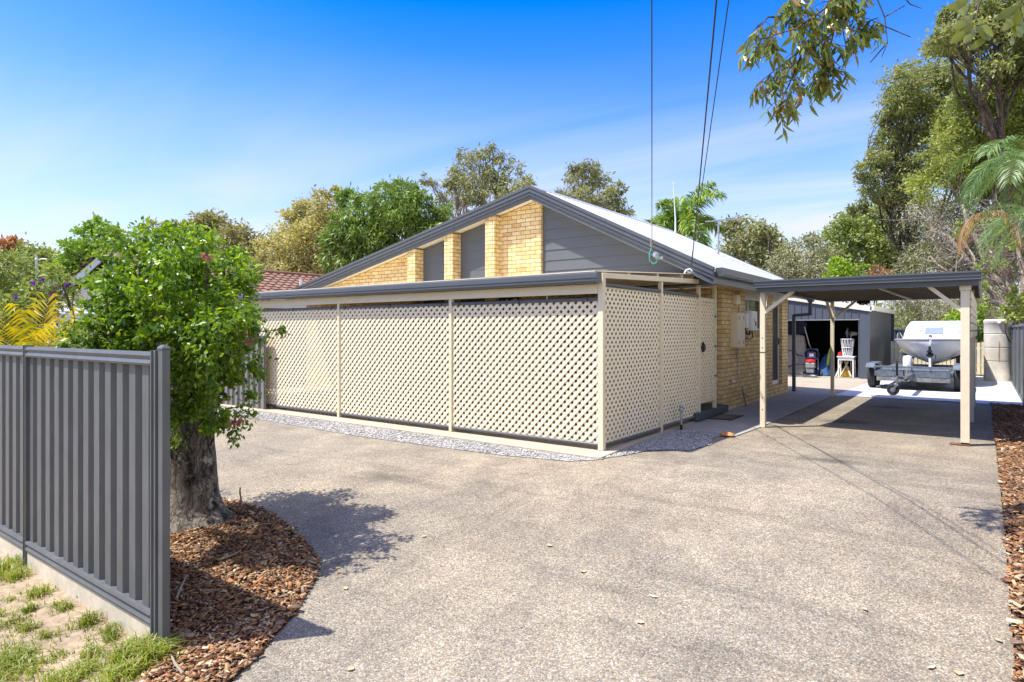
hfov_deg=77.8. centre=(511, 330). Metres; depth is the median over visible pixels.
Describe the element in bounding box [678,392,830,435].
concrete path
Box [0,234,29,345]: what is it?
tree
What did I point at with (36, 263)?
street pole
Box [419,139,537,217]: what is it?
gum tree
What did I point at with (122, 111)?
sky
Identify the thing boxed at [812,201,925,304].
gum tree
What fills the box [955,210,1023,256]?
dead frond
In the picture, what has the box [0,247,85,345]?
flowering shrub
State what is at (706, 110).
power line
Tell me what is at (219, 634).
bark mulch
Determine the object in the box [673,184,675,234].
whip aerial
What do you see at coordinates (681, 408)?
solar light
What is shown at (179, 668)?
fallen stick
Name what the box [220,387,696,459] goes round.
patio slab
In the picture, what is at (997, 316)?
treeline
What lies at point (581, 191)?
grey gum tree
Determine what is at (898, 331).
fence
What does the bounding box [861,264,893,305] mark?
russet shrub
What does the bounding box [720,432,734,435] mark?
sandstone rock
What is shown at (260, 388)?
garden fence
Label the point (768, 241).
gum tree
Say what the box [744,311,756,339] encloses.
inverter
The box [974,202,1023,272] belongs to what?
cocos palm
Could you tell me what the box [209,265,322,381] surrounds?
neighbour house
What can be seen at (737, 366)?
wall conduit
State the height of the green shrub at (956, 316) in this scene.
2.663 m
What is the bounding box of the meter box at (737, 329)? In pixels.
[730,310,744,347]
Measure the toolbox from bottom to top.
0.233 m
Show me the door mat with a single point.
(726, 417)
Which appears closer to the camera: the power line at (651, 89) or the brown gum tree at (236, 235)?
the power line at (651, 89)
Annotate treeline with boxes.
[1,283,1014,328]
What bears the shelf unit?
on the garage shed
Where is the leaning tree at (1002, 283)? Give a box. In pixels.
[882,198,1023,324]
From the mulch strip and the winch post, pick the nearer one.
the mulch strip
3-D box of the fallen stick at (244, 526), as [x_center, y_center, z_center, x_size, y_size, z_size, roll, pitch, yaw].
[-2.550,1.871,6.065,0.191,0.028,0.051,0,0,-20]
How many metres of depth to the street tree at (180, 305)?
5.55 m
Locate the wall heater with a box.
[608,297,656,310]
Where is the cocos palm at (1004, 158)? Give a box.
[944,134,1023,223]
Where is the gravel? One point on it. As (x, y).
(691, 438)
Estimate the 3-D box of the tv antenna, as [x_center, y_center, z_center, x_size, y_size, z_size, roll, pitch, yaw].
[5.321,-2.322,16.003,0.875,1.045,0.235,0,0,0]
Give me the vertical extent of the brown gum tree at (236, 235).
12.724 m
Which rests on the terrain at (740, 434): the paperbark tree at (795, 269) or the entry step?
the paperbark tree at (795, 269)
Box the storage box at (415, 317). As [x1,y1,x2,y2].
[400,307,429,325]
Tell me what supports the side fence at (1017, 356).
on the terrain at (740, 434)
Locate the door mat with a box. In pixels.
[708,414,743,419]
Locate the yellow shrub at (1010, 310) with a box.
[999,283,1023,342]
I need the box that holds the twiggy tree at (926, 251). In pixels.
[875,188,1023,305]
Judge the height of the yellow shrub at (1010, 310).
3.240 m
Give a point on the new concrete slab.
(1000, 392)
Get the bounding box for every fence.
[0,345,170,642]
[141,336,267,408]
[891,341,983,374]
[894,329,981,370]
[1011,323,1023,404]
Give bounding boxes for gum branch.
[735,0,887,142]
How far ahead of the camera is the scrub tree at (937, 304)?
28.90 m
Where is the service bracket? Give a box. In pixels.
[649,239,663,263]
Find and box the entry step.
[668,403,727,420]
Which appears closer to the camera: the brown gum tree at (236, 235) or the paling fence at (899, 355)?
the paling fence at (899, 355)
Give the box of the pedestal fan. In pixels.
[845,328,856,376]
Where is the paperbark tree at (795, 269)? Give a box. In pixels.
[756,231,850,278]
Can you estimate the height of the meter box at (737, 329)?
0.760 m
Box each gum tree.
[142,207,267,266]
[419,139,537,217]
[554,157,636,217]
[711,212,788,274]
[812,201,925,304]
[844,56,972,319]
[897,50,1023,318]
[916,0,1023,318]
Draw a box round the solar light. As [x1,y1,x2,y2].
[679,404,683,429]
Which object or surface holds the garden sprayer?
in the tarpaulin
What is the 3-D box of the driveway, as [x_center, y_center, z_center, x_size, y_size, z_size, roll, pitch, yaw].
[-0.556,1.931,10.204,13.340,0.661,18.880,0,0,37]
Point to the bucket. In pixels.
(908, 360)
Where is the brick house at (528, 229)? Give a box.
[290,185,813,409]
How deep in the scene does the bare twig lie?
5.20 m
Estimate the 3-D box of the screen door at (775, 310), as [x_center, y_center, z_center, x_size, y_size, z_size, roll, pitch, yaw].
[6.514,0.300,15.815,0.070,2.080,0.920,0,0,37]
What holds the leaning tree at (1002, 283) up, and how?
on the terrain at (740, 434)
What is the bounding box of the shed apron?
[788,376,867,394]
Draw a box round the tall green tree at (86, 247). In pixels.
[46,212,154,276]
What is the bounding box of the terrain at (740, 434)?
[10,344,1016,681]
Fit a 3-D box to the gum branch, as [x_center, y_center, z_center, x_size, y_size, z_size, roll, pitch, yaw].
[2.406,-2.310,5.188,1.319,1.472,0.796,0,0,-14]
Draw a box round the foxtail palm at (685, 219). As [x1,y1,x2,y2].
[644,180,728,288]
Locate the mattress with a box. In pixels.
[788,335,806,374]
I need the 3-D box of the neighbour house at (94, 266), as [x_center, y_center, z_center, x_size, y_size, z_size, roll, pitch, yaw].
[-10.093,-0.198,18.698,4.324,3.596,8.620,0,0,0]
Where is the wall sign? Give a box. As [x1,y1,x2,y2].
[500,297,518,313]
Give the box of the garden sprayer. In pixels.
[826,348,829,364]
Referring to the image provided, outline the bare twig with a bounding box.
[870,0,921,62]
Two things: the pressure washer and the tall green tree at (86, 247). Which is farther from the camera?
the tall green tree at (86, 247)
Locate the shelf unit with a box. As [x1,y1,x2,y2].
[858,320,858,376]
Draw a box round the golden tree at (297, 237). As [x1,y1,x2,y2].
[248,184,348,274]
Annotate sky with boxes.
[0,0,1022,317]
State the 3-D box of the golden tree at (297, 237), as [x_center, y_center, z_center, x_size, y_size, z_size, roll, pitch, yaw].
[-10.408,-2.776,31.936,6.527,9.055,4.463,0,0,37]
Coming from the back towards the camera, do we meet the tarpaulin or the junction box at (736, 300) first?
the tarpaulin
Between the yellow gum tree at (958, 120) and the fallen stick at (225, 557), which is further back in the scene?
the yellow gum tree at (958, 120)
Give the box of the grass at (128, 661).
[0,553,190,681]
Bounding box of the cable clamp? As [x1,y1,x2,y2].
[684,268,712,283]
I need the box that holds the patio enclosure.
[226,270,716,450]
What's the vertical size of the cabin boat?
1.340 m
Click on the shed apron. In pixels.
(814, 385)
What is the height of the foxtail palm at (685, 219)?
6.959 m
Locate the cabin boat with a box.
[894,321,976,364]
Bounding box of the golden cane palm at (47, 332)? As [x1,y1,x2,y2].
[0,292,84,348]
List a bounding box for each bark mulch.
[76,497,321,681]
[989,402,1023,681]
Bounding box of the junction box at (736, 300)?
[733,289,744,310]
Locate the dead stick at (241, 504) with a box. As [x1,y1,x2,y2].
[239,487,242,508]
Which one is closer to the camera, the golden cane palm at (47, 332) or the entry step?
the golden cane palm at (47, 332)
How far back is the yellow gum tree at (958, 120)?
29.39 m
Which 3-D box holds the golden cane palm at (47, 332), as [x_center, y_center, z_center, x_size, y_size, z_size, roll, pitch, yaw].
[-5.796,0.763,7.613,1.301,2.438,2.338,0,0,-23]
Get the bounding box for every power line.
[651,0,652,196]
[690,0,728,265]
[691,0,716,264]
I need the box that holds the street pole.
[35,254,46,322]
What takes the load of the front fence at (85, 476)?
on the terrain at (740, 434)
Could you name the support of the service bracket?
attached to the brick house at (528, 229)
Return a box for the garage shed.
[788,298,894,378]
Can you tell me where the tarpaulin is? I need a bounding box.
[815,354,835,374]
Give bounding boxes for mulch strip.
[996,406,1023,681]
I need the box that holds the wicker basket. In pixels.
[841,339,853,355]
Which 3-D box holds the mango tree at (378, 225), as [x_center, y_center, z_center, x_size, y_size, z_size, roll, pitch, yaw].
[-5.308,-2.603,27.102,7.036,8.714,4.170,0,0,4]
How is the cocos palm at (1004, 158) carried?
on the terrain at (740, 434)
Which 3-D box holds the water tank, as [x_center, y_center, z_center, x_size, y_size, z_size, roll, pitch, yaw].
[15.426,0.609,20.151,0.740,1.958,0.830,0,0,37]
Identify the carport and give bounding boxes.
[753,270,981,445]
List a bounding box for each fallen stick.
[170,654,184,674]
[175,576,186,599]
[218,550,240,560]
[235,523,255,527]
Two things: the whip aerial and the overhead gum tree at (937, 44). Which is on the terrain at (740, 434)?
the overhead gum tree at (937, 44)
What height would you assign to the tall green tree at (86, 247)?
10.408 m
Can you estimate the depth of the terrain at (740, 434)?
14.71 m
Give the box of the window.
[745,297,759,330]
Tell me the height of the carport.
2.420 m
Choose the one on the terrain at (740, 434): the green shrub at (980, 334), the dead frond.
the green shrub at (980, 334)
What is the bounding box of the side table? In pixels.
[837,356,856,377]
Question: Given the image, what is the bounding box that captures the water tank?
[983,319,1011,381]
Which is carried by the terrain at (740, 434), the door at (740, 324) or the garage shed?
the garage shed
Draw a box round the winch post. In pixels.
[926,346,935,366]
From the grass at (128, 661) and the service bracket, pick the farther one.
the service bracket
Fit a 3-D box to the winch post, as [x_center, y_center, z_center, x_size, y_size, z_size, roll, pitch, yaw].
[11.691,0.749,17.695,0.232,0.618,0.550,0,0,37]
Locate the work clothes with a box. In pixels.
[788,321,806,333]
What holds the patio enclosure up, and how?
on the patio slab
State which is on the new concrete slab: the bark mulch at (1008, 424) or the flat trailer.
the flat trailer
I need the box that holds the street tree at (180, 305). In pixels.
[54,216,292,533]
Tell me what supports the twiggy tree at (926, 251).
on the terrain at (740, 434)
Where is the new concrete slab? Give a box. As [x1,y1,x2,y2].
[836,376,1022,405]
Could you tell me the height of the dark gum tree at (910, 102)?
16.950 m
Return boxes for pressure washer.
[803,348,820,375]
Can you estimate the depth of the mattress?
22.93 m
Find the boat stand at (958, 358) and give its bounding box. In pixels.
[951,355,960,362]
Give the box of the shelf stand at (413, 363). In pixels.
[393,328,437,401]
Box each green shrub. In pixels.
[940,307,960,320]
[976,299,990,375]
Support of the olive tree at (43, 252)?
on the terrain at (740, 434)
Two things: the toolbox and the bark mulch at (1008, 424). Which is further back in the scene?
the toolbox
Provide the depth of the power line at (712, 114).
5.79 m
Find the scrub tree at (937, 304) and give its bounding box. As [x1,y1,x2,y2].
[863,269,1019,328]
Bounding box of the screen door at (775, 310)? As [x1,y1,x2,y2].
[773,301,778,384]
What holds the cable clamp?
attached to the brick house at (528, 229)
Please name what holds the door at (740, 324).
in the meter box at (737, 329)
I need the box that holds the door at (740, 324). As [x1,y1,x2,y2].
[737,313,744,346]
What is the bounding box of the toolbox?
[843,370,851,376]
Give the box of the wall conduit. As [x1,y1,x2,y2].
[733,348,737,381]
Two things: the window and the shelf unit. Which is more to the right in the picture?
the shelf unit
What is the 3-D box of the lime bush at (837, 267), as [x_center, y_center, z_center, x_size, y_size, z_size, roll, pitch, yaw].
[15.508,-0.927,29.600,2.099,5.379,2.427,0,0,37]
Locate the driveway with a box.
[215,396,1015,681]
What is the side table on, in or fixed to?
on the garage shed
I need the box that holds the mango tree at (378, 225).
[311,174,454,274]
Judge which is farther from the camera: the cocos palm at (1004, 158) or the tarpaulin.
the tarpaulin
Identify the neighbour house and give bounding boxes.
[1,250,198,350]
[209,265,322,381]
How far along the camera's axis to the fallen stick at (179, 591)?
4.78 m
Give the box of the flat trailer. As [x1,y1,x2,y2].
[865,361,960,394]
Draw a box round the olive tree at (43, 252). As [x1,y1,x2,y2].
[1,232,61,343]
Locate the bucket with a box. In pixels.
[903,355,912,365]
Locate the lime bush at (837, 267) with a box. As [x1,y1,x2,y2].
[819,255,868,302]
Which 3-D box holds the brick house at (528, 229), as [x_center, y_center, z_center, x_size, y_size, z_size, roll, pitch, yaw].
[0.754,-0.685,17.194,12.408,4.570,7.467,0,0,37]
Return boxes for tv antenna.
[705,218,739,253]
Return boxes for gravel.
[215,407,715,460]
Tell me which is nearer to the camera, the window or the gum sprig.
the gum sprig
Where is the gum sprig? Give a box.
[949,0,1023,49]
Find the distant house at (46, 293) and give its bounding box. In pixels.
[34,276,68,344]

